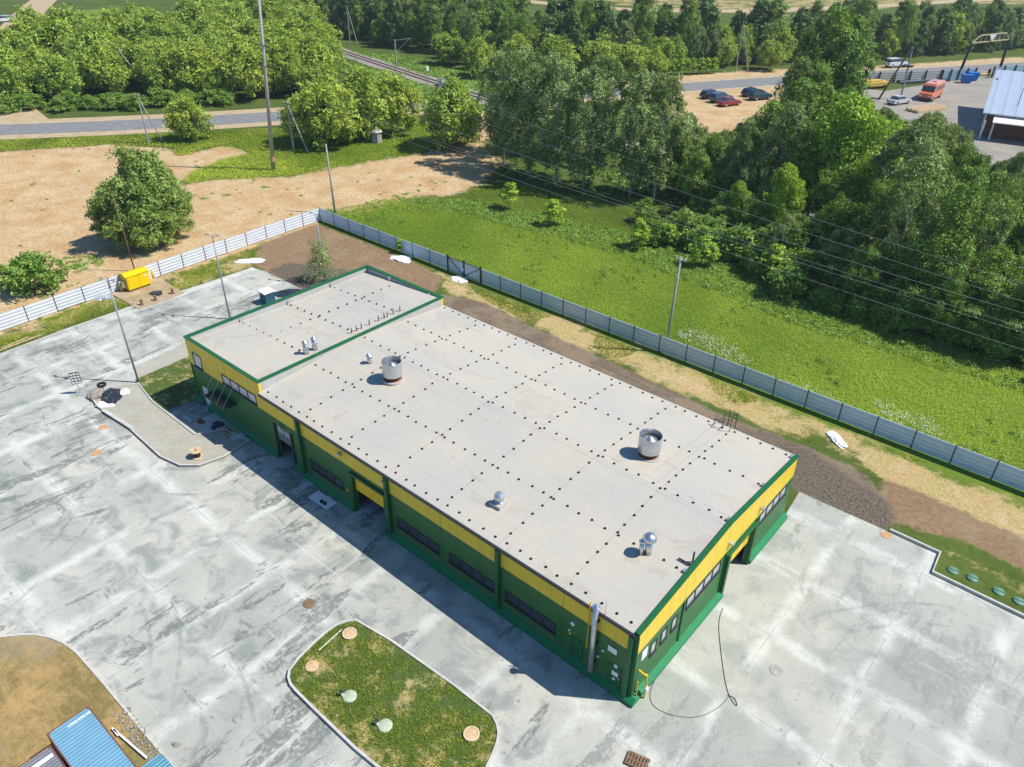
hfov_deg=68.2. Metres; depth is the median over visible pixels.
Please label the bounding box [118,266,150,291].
yellow cabinet
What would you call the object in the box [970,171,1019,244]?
birch tree
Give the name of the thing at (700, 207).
shrub
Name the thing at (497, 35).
wood tree
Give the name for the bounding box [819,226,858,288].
birch tree
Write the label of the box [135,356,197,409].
lawn plot
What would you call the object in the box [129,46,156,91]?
willow tree
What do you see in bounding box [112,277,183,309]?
dirt patch
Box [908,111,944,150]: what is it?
birch tree
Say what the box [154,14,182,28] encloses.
willow tree
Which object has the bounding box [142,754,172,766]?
roofing sheet
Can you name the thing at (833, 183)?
broadleaf tree
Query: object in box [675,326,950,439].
white flowers
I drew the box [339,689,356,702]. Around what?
tank lid
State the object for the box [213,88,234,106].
shrub
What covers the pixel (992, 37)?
pipe arch
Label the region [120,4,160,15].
willow tree
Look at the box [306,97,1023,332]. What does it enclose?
overhead wire
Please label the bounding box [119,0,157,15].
willow tree
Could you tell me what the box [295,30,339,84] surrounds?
willow tree
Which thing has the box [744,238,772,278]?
shrub
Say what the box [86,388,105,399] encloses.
rubble heap
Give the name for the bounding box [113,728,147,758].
bar
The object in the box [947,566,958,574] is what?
tank lid
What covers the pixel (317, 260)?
birch tree
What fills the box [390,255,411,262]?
plastic sheet
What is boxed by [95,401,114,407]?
plastic sheet
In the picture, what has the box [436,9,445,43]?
wood tree
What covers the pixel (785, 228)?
birch tree
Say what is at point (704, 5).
wood tree
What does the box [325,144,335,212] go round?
utility pole
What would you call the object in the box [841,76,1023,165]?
depot yard
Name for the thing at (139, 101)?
braced pole
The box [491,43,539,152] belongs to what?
birch tree
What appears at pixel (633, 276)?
tall weeds
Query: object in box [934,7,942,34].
poplar tree
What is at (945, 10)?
wood tree
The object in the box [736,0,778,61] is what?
wood tree
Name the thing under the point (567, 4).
wood tree
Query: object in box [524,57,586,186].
birch tree
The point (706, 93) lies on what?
parked car
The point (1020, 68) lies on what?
panel fence
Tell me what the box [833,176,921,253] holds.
broadleaf tree
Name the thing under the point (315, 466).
window
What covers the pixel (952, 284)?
broadleaf tree
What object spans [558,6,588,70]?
wood tree
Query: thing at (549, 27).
wood tree
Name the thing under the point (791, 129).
birch tree
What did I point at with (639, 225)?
sapling
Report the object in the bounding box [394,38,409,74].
catenary pole
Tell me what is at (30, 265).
shrub
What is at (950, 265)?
broadleaf tree
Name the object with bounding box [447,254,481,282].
fence gate
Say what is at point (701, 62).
sapling
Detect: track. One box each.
[343,50,957,256]
[526,0,991,12]
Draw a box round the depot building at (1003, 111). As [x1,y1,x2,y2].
[978,69,1023,141]
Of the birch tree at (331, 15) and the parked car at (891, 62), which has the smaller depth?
the parked car at (891, 62)
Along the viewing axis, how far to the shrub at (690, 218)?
100.08 m
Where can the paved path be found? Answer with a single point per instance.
(160, 431)
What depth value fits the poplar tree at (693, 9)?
205.76 m
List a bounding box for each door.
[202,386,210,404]
[259,293,264,303]
[569,635,582,660]
[605,661,621,687]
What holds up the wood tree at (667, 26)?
on the ground at (964, 522)
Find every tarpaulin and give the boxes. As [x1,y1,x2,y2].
[101,387,122,403]
[149,290,161,295]
[274,289,300,297]
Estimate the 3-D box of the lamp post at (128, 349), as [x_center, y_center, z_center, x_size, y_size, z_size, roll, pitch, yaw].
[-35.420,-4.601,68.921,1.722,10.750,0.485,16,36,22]
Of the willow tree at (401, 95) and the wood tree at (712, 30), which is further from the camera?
the wood tree at (712, 30)
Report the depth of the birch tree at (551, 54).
130.34 m
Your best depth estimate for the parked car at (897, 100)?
172.96 m
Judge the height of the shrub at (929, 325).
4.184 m
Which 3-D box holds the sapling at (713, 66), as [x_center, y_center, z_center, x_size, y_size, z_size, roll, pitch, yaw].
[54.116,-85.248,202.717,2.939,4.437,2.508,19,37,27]
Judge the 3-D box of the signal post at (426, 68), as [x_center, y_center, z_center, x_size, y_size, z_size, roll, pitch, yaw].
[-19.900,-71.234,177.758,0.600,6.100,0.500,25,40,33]
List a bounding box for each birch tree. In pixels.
[83,145,187,253]
[84,190,128,241]
[100,181,149,248]
[123,190,182,254]
[157,166,198,238]
[298,237,338,281]
[325,0,351,33]
[401,0,417,40]
[458,6,483,58]
[469,46,535,165]
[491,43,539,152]
[496,47,557,173]
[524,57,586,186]
[529,47,573,148]
[555,14,571,53]
[561,64,624,190]
[575,53,628,154]
[595,67,668,195]
[613,8,634,43]
[614,19,635,44]
[626,69,693,198]
[667,113,703,193]
[687,25,709,63]
[689,125,708,157]
[709,127,744,198]
[710,141,758,207]
[714,124,775,205]
[725,117,762,168]
[751,99,814,214]
[752,114,789,204]
[760,116,818,205]
[768,210,801,264]
[772,55,822,116]
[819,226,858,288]
[849,151,957,285]
[852,98,880,157]
[853,122,957,253]
[876,106,892,117]
[902,8,922,51]
[905,113,955,215]
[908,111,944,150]
[911,114,959,168]
[916,0,931,22]
[919,14,937,53]
[943,123,970,175]
[949,131,968,154]
[959,198,1016,285]
[964,2,984,49]
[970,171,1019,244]
[987,151,1023,199]
[992,9,1018,49]
[992,151,1023,223]
[993,159,1014,194]
[1017,298,1023,322]
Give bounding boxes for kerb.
[0,633,174,766]
[93,383,250,466]
[287,619,499,766]
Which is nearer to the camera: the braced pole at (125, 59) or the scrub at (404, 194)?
the scrub at (404, 194)
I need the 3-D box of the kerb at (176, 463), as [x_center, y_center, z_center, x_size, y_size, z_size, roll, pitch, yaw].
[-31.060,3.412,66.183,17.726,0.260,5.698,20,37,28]
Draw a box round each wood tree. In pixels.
[334,0,365,37]
[359,0,378,39]
[381,0,404,44]
[383,0,411,47]
[436,0,449,31]
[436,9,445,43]
[448,0,474,21]
[479,3,492,32]
[494,26,506,43]
[530,9,541,25]
[534,16,561,55]
[544,0,562,16]
[553,10,564,21]
[557,0,576,13]
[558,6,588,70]
[582,0,606,34]
[589,6,619,69]
[603,1,617,31]
[651,1,677,34]
[653,15,678,39]
[695,0,720,25]
[696,22,721,65]
[703,4,720,36]
[728,10,747,54]
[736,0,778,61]
[787,5,813,50]
[789,15,816,60]
[815,15,826,50]
[839,0,855,16]
[848,0,861,26]
[872,13,894,56]
[894,0,911,50]
[903,17,930,56]
[914,5,938,49]
[930,11,956,54]
[932,5,953,49]
[947,13,978,53]
[952,3,963,15]
[957,0,971,47]
[976,9,1006,52]
[986,0,1006,14]
[990,0,1009,42]
[997,6,1023,49]
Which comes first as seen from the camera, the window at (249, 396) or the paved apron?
the window at (249, 396)
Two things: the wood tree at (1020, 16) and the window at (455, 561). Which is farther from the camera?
the wood tree at (1020, 16)
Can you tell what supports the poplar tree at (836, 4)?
on the ground at (964, 522)
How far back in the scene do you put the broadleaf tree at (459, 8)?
222.79 m
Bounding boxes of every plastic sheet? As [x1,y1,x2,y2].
[93,294,113,300]
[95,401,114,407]
[120,388,129,394]
[235,258,265,263]
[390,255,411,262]
[451,275,467,282]
[825,430,847,448]
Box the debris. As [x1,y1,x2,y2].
[171,742,181,747]
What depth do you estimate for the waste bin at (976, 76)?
196.88 m
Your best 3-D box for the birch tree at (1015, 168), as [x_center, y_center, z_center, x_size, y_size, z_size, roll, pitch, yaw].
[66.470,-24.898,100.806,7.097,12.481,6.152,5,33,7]
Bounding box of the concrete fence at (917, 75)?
[833,70,942,82]
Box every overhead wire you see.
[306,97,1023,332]
[309,104,1018,348]
[332,104,1023,327]
[421,98,1023,301]
[423,119,1021,312]
[424,85,1022,283]
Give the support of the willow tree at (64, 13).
on the ground at (964, 522)
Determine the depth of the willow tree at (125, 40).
196.83 m
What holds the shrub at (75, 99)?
on the ground at (964, 522)
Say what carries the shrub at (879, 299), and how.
on the ground at (964, 522)
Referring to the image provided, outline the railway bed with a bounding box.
[341,48,1023,285]
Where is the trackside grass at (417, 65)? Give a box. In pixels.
[341,49,492,110]
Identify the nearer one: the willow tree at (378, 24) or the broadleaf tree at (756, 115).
the broadleaf tree at (756, 115)
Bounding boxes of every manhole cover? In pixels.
[91,450,101,455]
[98,424,107,429]
[198,419,205,423]
[302,599,314,607]
[305,660,318,671]
[342,627,356,639]
[463,726,479,741]
[769,664,782,675]
[880,531,891,538]
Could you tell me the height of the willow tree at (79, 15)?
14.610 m
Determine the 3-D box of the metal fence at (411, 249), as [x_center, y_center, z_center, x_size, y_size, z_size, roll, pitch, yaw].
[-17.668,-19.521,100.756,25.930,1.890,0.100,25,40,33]
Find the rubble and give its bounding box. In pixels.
[111,706,162,760]
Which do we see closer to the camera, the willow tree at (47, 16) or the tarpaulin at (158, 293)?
the tarpaulin at (158, 293)
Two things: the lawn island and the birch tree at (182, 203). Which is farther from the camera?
the birch tree at (182, 203)
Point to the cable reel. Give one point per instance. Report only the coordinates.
(196, 453)
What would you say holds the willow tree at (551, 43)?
on the ground at (964, 522)
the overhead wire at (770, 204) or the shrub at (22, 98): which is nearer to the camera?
the overhead wire at (770, 204)
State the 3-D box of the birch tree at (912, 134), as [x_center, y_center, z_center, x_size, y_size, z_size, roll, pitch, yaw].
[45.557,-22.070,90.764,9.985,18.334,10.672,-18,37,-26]
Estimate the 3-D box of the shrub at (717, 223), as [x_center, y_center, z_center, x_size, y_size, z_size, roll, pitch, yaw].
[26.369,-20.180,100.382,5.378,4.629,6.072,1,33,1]
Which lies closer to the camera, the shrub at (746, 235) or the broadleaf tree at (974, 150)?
the shrub at (746, 235)
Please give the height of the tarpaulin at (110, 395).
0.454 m
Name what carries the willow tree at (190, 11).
on the ground at (964, 522)
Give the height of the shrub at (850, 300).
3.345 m
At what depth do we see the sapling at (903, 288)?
81.92 m
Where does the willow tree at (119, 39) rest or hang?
on the ground at (964, 522)
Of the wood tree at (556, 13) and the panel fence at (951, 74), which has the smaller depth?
the panel fence at (951, 74)
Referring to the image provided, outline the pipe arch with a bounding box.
[960,32,1011,69]
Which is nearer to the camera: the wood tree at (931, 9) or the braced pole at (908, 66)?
the braced pole at (908, 66)
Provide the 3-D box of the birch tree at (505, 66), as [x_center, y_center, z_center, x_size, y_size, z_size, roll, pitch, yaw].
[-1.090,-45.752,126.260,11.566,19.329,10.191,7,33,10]
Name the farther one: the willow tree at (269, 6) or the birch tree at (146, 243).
the willow tree at (269, 6)
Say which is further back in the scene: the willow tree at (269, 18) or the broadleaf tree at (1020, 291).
the willow tree at (269, 18)
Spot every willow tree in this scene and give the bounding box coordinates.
[0,26,25,45]
[0,42,33,97]
[1,28,54,66]
[6,3,44,37]
[13,43,60,96]
[26,15,82,55]
[28,52,84,99]
[32,14,49,35]
[37,3,87,26]
[50,35,74,58]
[61,18,126,62]
[63,42,108,89]
[67,8,102,30]
[77,39,128,92]
[97,4,129,46]
[111,36,129,49]
[112,35,133,66]
[113,42,153,85]
[117,6,166,44]
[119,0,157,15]
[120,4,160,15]
[123,10,154,32]
[129,39,168,67]
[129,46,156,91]
[136,31,169,44]
[142,9,165,18]
[142,39,192,91]
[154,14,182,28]
[157,21,186,43]
[161,91,214,140]
[163,39,221,94]
[169,0,190,16]
[169,28,223,74]
[171,0,216,28]
[185,19,197,33]
[188,0,213,24]
[188,13,224,41]
[196,66,238,98]
[199,1,223,21]
[200,0,224,10]
[203,30,227,46]
[212,15,237,38]
[214,0,259,29]
[215,31,275,98]
[218,0,247,12]
[219,39,248,88]
[221,26,259,49]
[225,13,264,40]
[243,0,257,15]
[248,0,293,20]
[254,21,301,57]
[262,11,277,23]
[263,12,307,44]
[266,34,299,88]
[269,47,309,95]
[275,0,304,7]
[277,80,336,143]
[281,9,320,33]
[284,6,320,21]
[285,0,299,10]
[290,79,364,150]
[292,34,306,42]
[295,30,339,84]
[296,60,335,91]
[300,0,330,23]
[306,22,343,49]
[311,18,331,34]
[312,26,343,57]
[318,35,347,73]
[339,63,398,140]
[361,67,423,134]
[370,19,386,43]
[414,72,484,151]
[430,26,466,65]
[462,36,498,78]
[481,31,500,68]
[481,41,497,69]
[496,32,536,69]
[522,24,541,44]
[535,34,580,72]
[574,30,621,76]
[611,35,650,76]
[644,45,668,74]
[649,35,678,66]
[664,35,687,69]
[709,23,738,62]
[711,32,737,66]
[735,23,760,64]
[755,38,787,72]
[764,24,798,60]
[874,28,900,58]
[879,15,903,47]
[929,9,973,53]
[967,15,987,47]
[1009,24,1023,45]
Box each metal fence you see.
[0,208,320,330]
[319,208,446,268]
[482,269,1023,490]
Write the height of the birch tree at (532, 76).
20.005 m
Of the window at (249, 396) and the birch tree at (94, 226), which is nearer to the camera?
the window at (249, 396)
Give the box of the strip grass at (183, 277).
[0,248,258,351]
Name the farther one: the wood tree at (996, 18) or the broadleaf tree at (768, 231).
the wood tree at (996, 18)
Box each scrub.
[10,146,476,319]
[18,253,104,298]
[346,195,474,212]
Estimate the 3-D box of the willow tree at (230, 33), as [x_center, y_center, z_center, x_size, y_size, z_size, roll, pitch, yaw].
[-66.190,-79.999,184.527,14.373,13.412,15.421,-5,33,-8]
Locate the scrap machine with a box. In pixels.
[866,79,888,88]
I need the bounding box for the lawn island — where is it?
[290,621,496,766]
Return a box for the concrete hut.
[370,128,381,143]
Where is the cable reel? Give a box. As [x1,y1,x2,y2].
[189,447,203,459]
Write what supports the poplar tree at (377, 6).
on the ground at (964, 522)
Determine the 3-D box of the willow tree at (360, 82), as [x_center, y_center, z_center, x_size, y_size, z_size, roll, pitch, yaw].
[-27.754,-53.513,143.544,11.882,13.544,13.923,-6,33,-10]
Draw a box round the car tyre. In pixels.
[96,382,106,387]
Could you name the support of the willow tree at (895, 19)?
on the ground at (964, 522)
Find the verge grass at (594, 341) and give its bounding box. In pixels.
[475,287,926,462]
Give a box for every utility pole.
[113,198,134,268]
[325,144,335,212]
[666,256,686,338]
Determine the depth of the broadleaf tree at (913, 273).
79.89 m
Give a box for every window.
[191,351,203,370]
[221,373,257,405]
[309,458,343,489]
[396,516,440,555]
[448,552,494,593]
[504,590,555,635]
[649,637,657,657]
[659,625,668,645]
[670,613,678,633]
[685,559,721,610]
[758,483,787,526]
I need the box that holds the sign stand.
[68,372,85,395]
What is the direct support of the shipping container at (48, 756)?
on the dry verge
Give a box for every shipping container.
[19,745,65,766]
[47,706,136,766]
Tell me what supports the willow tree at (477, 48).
on the ground at (964, 522)
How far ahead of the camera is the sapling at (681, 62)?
200.10 m
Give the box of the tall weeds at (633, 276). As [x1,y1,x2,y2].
[325,203,1023,466]
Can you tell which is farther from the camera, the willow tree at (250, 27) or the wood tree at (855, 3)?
the wood tree at (855, 3)
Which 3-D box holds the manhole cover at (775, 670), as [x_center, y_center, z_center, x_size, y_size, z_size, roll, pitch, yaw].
[15.857,17.221,45.409,0.800,0.055,0.800,25,40,33]
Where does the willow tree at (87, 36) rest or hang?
on the ground at (964, 522)
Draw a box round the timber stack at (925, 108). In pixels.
[905,103,947,113]
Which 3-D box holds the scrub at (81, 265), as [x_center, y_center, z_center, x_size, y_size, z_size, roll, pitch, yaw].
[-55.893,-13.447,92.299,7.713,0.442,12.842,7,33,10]
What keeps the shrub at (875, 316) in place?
on the ground at (964, 522)
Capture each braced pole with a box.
[115,47,138,87]
[134,93,163,143]
[284,101,308,152]
[346,6,357,42]
[735,22,747,72]
[878,46,917,98]
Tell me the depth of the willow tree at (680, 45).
203.63 m
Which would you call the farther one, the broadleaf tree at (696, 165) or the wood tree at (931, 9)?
the wood tree at (931, 9)
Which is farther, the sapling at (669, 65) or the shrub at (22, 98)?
the sapling at (669, 65)
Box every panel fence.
[940,68,977,80]
[990,65,1023,77]
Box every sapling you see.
[394,238,401,252]
[498,181,518,204]
[540,199,566,225]
[630,217,651,247]
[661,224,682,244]
[662,58,671,72]
[668,58,677,71]
[675,58,684,72]
[682,58,691,71]
[687,234,716,266]
[691,57,698,72]
[695,57,705,73]
[703,57,710,73]
[705,246,721,264]
[710,57,719,69]
[759,243,787,273]
[893,280,926,311]
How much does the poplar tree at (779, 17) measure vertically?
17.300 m
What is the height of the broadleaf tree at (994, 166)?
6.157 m
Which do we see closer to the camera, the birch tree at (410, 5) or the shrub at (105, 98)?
the shrub at (105, 98)
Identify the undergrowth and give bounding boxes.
[496,167,1016,347]
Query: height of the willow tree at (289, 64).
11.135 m
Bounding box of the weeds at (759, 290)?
[407,197,1023,392]
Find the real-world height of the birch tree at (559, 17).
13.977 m
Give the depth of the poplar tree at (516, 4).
219.02 m
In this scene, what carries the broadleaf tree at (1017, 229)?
on the ground at (964, 522)
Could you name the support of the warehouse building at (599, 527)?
on the concrete yard at (164, 598)
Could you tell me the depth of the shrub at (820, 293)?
85.16 m
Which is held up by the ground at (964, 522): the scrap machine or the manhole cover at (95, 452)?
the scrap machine
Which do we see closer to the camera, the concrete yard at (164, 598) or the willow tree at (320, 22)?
the concrete yard at (164, 598)
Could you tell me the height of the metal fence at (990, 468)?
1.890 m
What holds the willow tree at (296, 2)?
on the ground at (964, 522)
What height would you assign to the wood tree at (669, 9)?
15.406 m
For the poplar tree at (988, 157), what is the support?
on the ground at (964, 522)
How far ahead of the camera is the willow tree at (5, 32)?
190.31 m
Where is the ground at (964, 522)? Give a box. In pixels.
[0,0,1023,612]
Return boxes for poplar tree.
[316,0,336,21]
[344,0,365,39]
[371,0,385,34]
[411,0,427,43]
[416,2,432,47]
[421,0,444,49]
[423,3,442,52]
[445,12,457,34]
[463,19,481,62]
[465,0,491,44]
[487,0,513,37]
[491,0,518,33]
[509,0,536,24]
[535,11,548,33]
[577,0,598,62]
[624,0,650,46]
[632,0,658,46]
[674,0,701,56]
[739,99,796,203]
[768,0,789,30]
[774,76,820,174]
[779,24,826,101]
[794,56,836,123]
[801,62,835,131]
[810,3,860,96]
[815,88,856,175]
[819,12,872,90]
[825,2,840,50]
[831,7,850,36]
[833,35,875,102]
[851,0,879,44]
[855,0,882,46]
[899,173,959,254]
[920,159,953,222]
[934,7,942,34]
[949,0,975,13]
[963,132,973,145]
[983,155,993,173]
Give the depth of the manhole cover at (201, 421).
66.47 m
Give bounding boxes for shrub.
[0,94,24,113]
[0,249,75,298]
[0,264,27,291]
[6,93,37,111]
[21,94,46,108]
[44,96,70,111]
[54,89,81,111]
[77,94,100,108]
[94,92,121,109]
[102,90,129,107]
[120,92,147,111]
[141,85,170,105]
[155,89,176,106]
[174,88,197,104]
[193,89,214,104]
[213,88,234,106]
[633,197,661,222]
[639,218,672,246]
[663,206,688,225]
[669,210,713,246]
[682,224,715,250]
[686,201,710,215]
[692,215,729,240]
[708,225,743,260]
[711,205,735,227]
[711,227,756,262]
[722,223,770,258]
[735,222,758,243]
[735,243,760,270]
[742,249,764,274]
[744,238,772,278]
[759,244,814,275]
[762,260,808,300]
[763,248,827,290]
[801,275,823,295]
[808,283,836,310]
[836,283,852,304]
[844,287,874,314]
[845,285,893,320]
[846,42,884,63]
[866,301,896,326]
[876,301,923,333]
[881,294,932,328]
[902,309,947,330]
[908,296,956,337]
[931,321,963,346]
[938,314,980,345]
[959,302,1012,360]
[970,324,1020,360]
[997,329,1023,359]
[1012,346,1023,369]
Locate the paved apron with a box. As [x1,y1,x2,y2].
[135,343,188,377]
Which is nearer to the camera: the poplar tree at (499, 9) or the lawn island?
the lawn island
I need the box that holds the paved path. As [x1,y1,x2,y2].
[95,384,249,466]
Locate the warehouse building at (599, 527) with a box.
[183,265,799,707]
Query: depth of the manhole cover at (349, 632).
47.15 m
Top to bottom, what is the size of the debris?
0.128 m
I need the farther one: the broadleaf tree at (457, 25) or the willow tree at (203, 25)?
the broadleaf tree at (457, 25)
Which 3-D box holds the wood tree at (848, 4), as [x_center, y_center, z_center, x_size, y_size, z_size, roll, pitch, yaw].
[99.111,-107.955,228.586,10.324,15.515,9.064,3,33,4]
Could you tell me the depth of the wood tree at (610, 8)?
210.50 m
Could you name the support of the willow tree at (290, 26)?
on the ground at (964, 522)
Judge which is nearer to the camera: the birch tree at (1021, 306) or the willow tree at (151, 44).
the birch tree at (1021, 306)
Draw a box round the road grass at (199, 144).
[0,123,479,182]
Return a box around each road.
[0,0,56,136]
[0,62,1023,134]
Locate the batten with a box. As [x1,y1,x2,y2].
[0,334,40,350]
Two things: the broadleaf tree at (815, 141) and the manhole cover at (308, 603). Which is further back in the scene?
the broadleaf tree at (815, 141)
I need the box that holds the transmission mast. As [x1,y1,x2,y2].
[255,0,275,170]
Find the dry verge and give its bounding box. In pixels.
[0,636,158,766]
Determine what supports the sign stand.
on the concrete yard at (164, 598)
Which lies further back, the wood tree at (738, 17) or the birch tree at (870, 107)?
the wood tree at (738, 17)
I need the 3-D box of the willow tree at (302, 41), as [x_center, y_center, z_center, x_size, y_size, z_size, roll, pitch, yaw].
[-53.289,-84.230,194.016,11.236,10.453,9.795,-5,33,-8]
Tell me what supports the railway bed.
on the ground at (964, 522)
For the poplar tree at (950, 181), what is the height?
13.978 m
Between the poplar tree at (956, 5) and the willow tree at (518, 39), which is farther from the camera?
the poplar tree at (956, 5)
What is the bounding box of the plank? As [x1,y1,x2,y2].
[101,409,134,428]
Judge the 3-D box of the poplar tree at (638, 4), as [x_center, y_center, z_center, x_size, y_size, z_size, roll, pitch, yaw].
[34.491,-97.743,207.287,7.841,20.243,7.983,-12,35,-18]
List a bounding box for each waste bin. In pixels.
[961,74,974,82]
[967,72,980,80]
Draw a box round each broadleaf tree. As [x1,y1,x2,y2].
[401,8,420,48]
[440,2,450,11]
[441,1,454,33]
[447,0,463,28]
[447,9,467,45]
[497,7,521,49]
[508,14,535,52]
[566,0,588,28]
[636,27,653,49]
[653,8,672,37]
[663,136,689,197]
[671,7,694,48]
[677,150,717,205]
[686,131,730,203]
[695,135,730,188]
[706,190,741,220]
[727,179,752,223]
[728,192,775,237]
[744,111,759,121]
[755,27,771,53]
[756,217,797,244]
[761,162,808,243]
[770,212,829,258]
[787,124,848,218]
[788,89,911,228]
[795,163,863,232]
[806,191,857,259]
[807,0,825,28]
[809,236,858,287]
[830,149,929,254]
[832,251,898,296]
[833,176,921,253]
[839,244,881,307]
[847,112,908,179]
[852,240,922,302]
[872,11,881,31]
[874,255,949,313]
[892,115,904,125]
[893,0,921,57]
[899,119,916,128]
[900,253,976,319]
[903,180,1001,286]
[925,268,969,339]
[939,143,974,206]
[940,151,1006,258]
[943,266,1019,329]
[946,243,1023,304]
[948,175,1023,276]
[955,145,987,175]
[960,280,1023,342]
[982,2,1001,40]
[986,161,998,177]
[986,283,1023,343]
[1010,218,1023,272]
[1010,245,1023,294]
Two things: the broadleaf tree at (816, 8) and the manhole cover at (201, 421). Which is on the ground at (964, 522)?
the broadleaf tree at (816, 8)
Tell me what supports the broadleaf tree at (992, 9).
on the ground at (964, 522)
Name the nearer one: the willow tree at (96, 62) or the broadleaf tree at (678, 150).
the broadleaf tree at (678, 150)
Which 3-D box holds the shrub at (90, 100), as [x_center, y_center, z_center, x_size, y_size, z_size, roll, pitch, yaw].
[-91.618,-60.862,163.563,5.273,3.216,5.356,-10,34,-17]
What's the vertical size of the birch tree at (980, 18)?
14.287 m
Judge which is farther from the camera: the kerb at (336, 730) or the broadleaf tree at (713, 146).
the broadleaf tree at (713, 146)
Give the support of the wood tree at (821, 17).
on the ground at (964, 522)
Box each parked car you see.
[0,15,11,22]
[699,89,715,98]
[709,91,732,101]
[716,96,741,106]
[741,87,756,95]
[747,89,772,100]
[883,57,907,67]
[886,94,911,105]
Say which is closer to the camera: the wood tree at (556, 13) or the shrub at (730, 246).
the shrub at (730, 246)
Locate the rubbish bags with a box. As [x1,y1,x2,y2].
[211,420,224,429]
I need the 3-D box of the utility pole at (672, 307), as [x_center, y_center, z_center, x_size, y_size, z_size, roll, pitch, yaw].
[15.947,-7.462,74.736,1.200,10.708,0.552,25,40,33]
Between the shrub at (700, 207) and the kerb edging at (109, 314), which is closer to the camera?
the kerb edging at (109, 314)
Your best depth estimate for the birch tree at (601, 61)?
126.09 m
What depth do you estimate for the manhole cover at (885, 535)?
55.13 m
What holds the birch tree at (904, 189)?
on the ground at (964, 522)
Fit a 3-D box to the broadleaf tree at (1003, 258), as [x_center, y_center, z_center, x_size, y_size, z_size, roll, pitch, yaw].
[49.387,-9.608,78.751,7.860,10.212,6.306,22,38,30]
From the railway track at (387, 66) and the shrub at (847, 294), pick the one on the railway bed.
the railway track at (387, 66)
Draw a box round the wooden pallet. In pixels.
[624,750,649,766]
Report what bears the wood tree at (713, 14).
on the ground at (964, 522)
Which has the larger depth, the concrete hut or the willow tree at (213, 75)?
the willow tree at (213, 75)
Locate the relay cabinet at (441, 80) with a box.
[437,78,444,85]
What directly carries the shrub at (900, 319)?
on the ground at (964, 522)
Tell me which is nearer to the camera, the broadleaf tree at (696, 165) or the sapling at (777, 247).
the sapling at (777, 247)
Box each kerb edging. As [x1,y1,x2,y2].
[0,267,252,353]
[889,528,1023,617]
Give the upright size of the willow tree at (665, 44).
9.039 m
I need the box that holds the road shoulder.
[0,59,1023,139]
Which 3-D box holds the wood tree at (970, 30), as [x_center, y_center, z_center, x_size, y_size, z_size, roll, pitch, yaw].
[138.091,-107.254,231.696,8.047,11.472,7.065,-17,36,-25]
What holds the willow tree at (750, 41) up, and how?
on the ground at (964, 522)
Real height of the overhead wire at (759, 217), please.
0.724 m
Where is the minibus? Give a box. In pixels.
[918,79,945,100]
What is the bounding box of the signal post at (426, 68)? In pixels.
[425,66,428,90]
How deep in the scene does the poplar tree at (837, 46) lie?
127.69 m
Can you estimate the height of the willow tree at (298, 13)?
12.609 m
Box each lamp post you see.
[99,277,138,382]
[205,233,230,317]
[309,212,325,280]
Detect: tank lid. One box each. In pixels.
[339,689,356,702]
[374,718,392,732]
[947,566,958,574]
[966,574,978,582]
[992,587,1004,595]
[1012,596,1023,605]
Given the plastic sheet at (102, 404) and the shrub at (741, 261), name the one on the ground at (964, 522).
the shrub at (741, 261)
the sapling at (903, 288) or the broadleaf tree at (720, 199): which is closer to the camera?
the sapling at (903, 288)
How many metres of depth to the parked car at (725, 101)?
170.34 m
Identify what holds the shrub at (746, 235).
on the ground at (964, 522)
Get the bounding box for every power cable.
[650,679,728,717]
[718,608,736,705]
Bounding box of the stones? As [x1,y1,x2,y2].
[804,479,892,526]
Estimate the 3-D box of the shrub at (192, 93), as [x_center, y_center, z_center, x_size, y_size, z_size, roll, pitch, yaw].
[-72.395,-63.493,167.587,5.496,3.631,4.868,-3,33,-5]
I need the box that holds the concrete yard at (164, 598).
[0,268,1023,766]
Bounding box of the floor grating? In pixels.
[218,424,239,437]
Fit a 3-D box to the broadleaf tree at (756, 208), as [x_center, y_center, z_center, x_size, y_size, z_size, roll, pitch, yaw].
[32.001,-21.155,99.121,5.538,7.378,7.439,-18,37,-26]
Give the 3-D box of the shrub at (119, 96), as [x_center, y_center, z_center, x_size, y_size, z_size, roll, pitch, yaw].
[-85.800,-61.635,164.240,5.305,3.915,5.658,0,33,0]
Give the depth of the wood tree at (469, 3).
225.66 m
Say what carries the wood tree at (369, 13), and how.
on the ground at (964, 522)
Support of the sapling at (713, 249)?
on the ground at (964, 522)
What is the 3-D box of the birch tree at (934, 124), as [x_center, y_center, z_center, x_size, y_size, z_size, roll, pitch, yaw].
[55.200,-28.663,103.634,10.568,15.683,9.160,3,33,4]
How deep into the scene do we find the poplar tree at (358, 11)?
243.75 m
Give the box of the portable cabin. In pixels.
[257,287,274,303]
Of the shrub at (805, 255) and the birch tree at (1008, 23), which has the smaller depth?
the shrub at (805, 255)
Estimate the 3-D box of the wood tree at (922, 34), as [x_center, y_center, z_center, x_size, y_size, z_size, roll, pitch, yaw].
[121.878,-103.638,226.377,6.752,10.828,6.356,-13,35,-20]
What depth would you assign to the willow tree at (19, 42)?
180.75 m
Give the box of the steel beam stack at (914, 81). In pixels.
[897,79,950,83]
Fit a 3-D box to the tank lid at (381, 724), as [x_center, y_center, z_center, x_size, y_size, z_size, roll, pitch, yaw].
[-7.079,18.833,41.924,0.909,0.420,0.840,25,40,33]
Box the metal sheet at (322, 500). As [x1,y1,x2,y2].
[308,491,336,508]

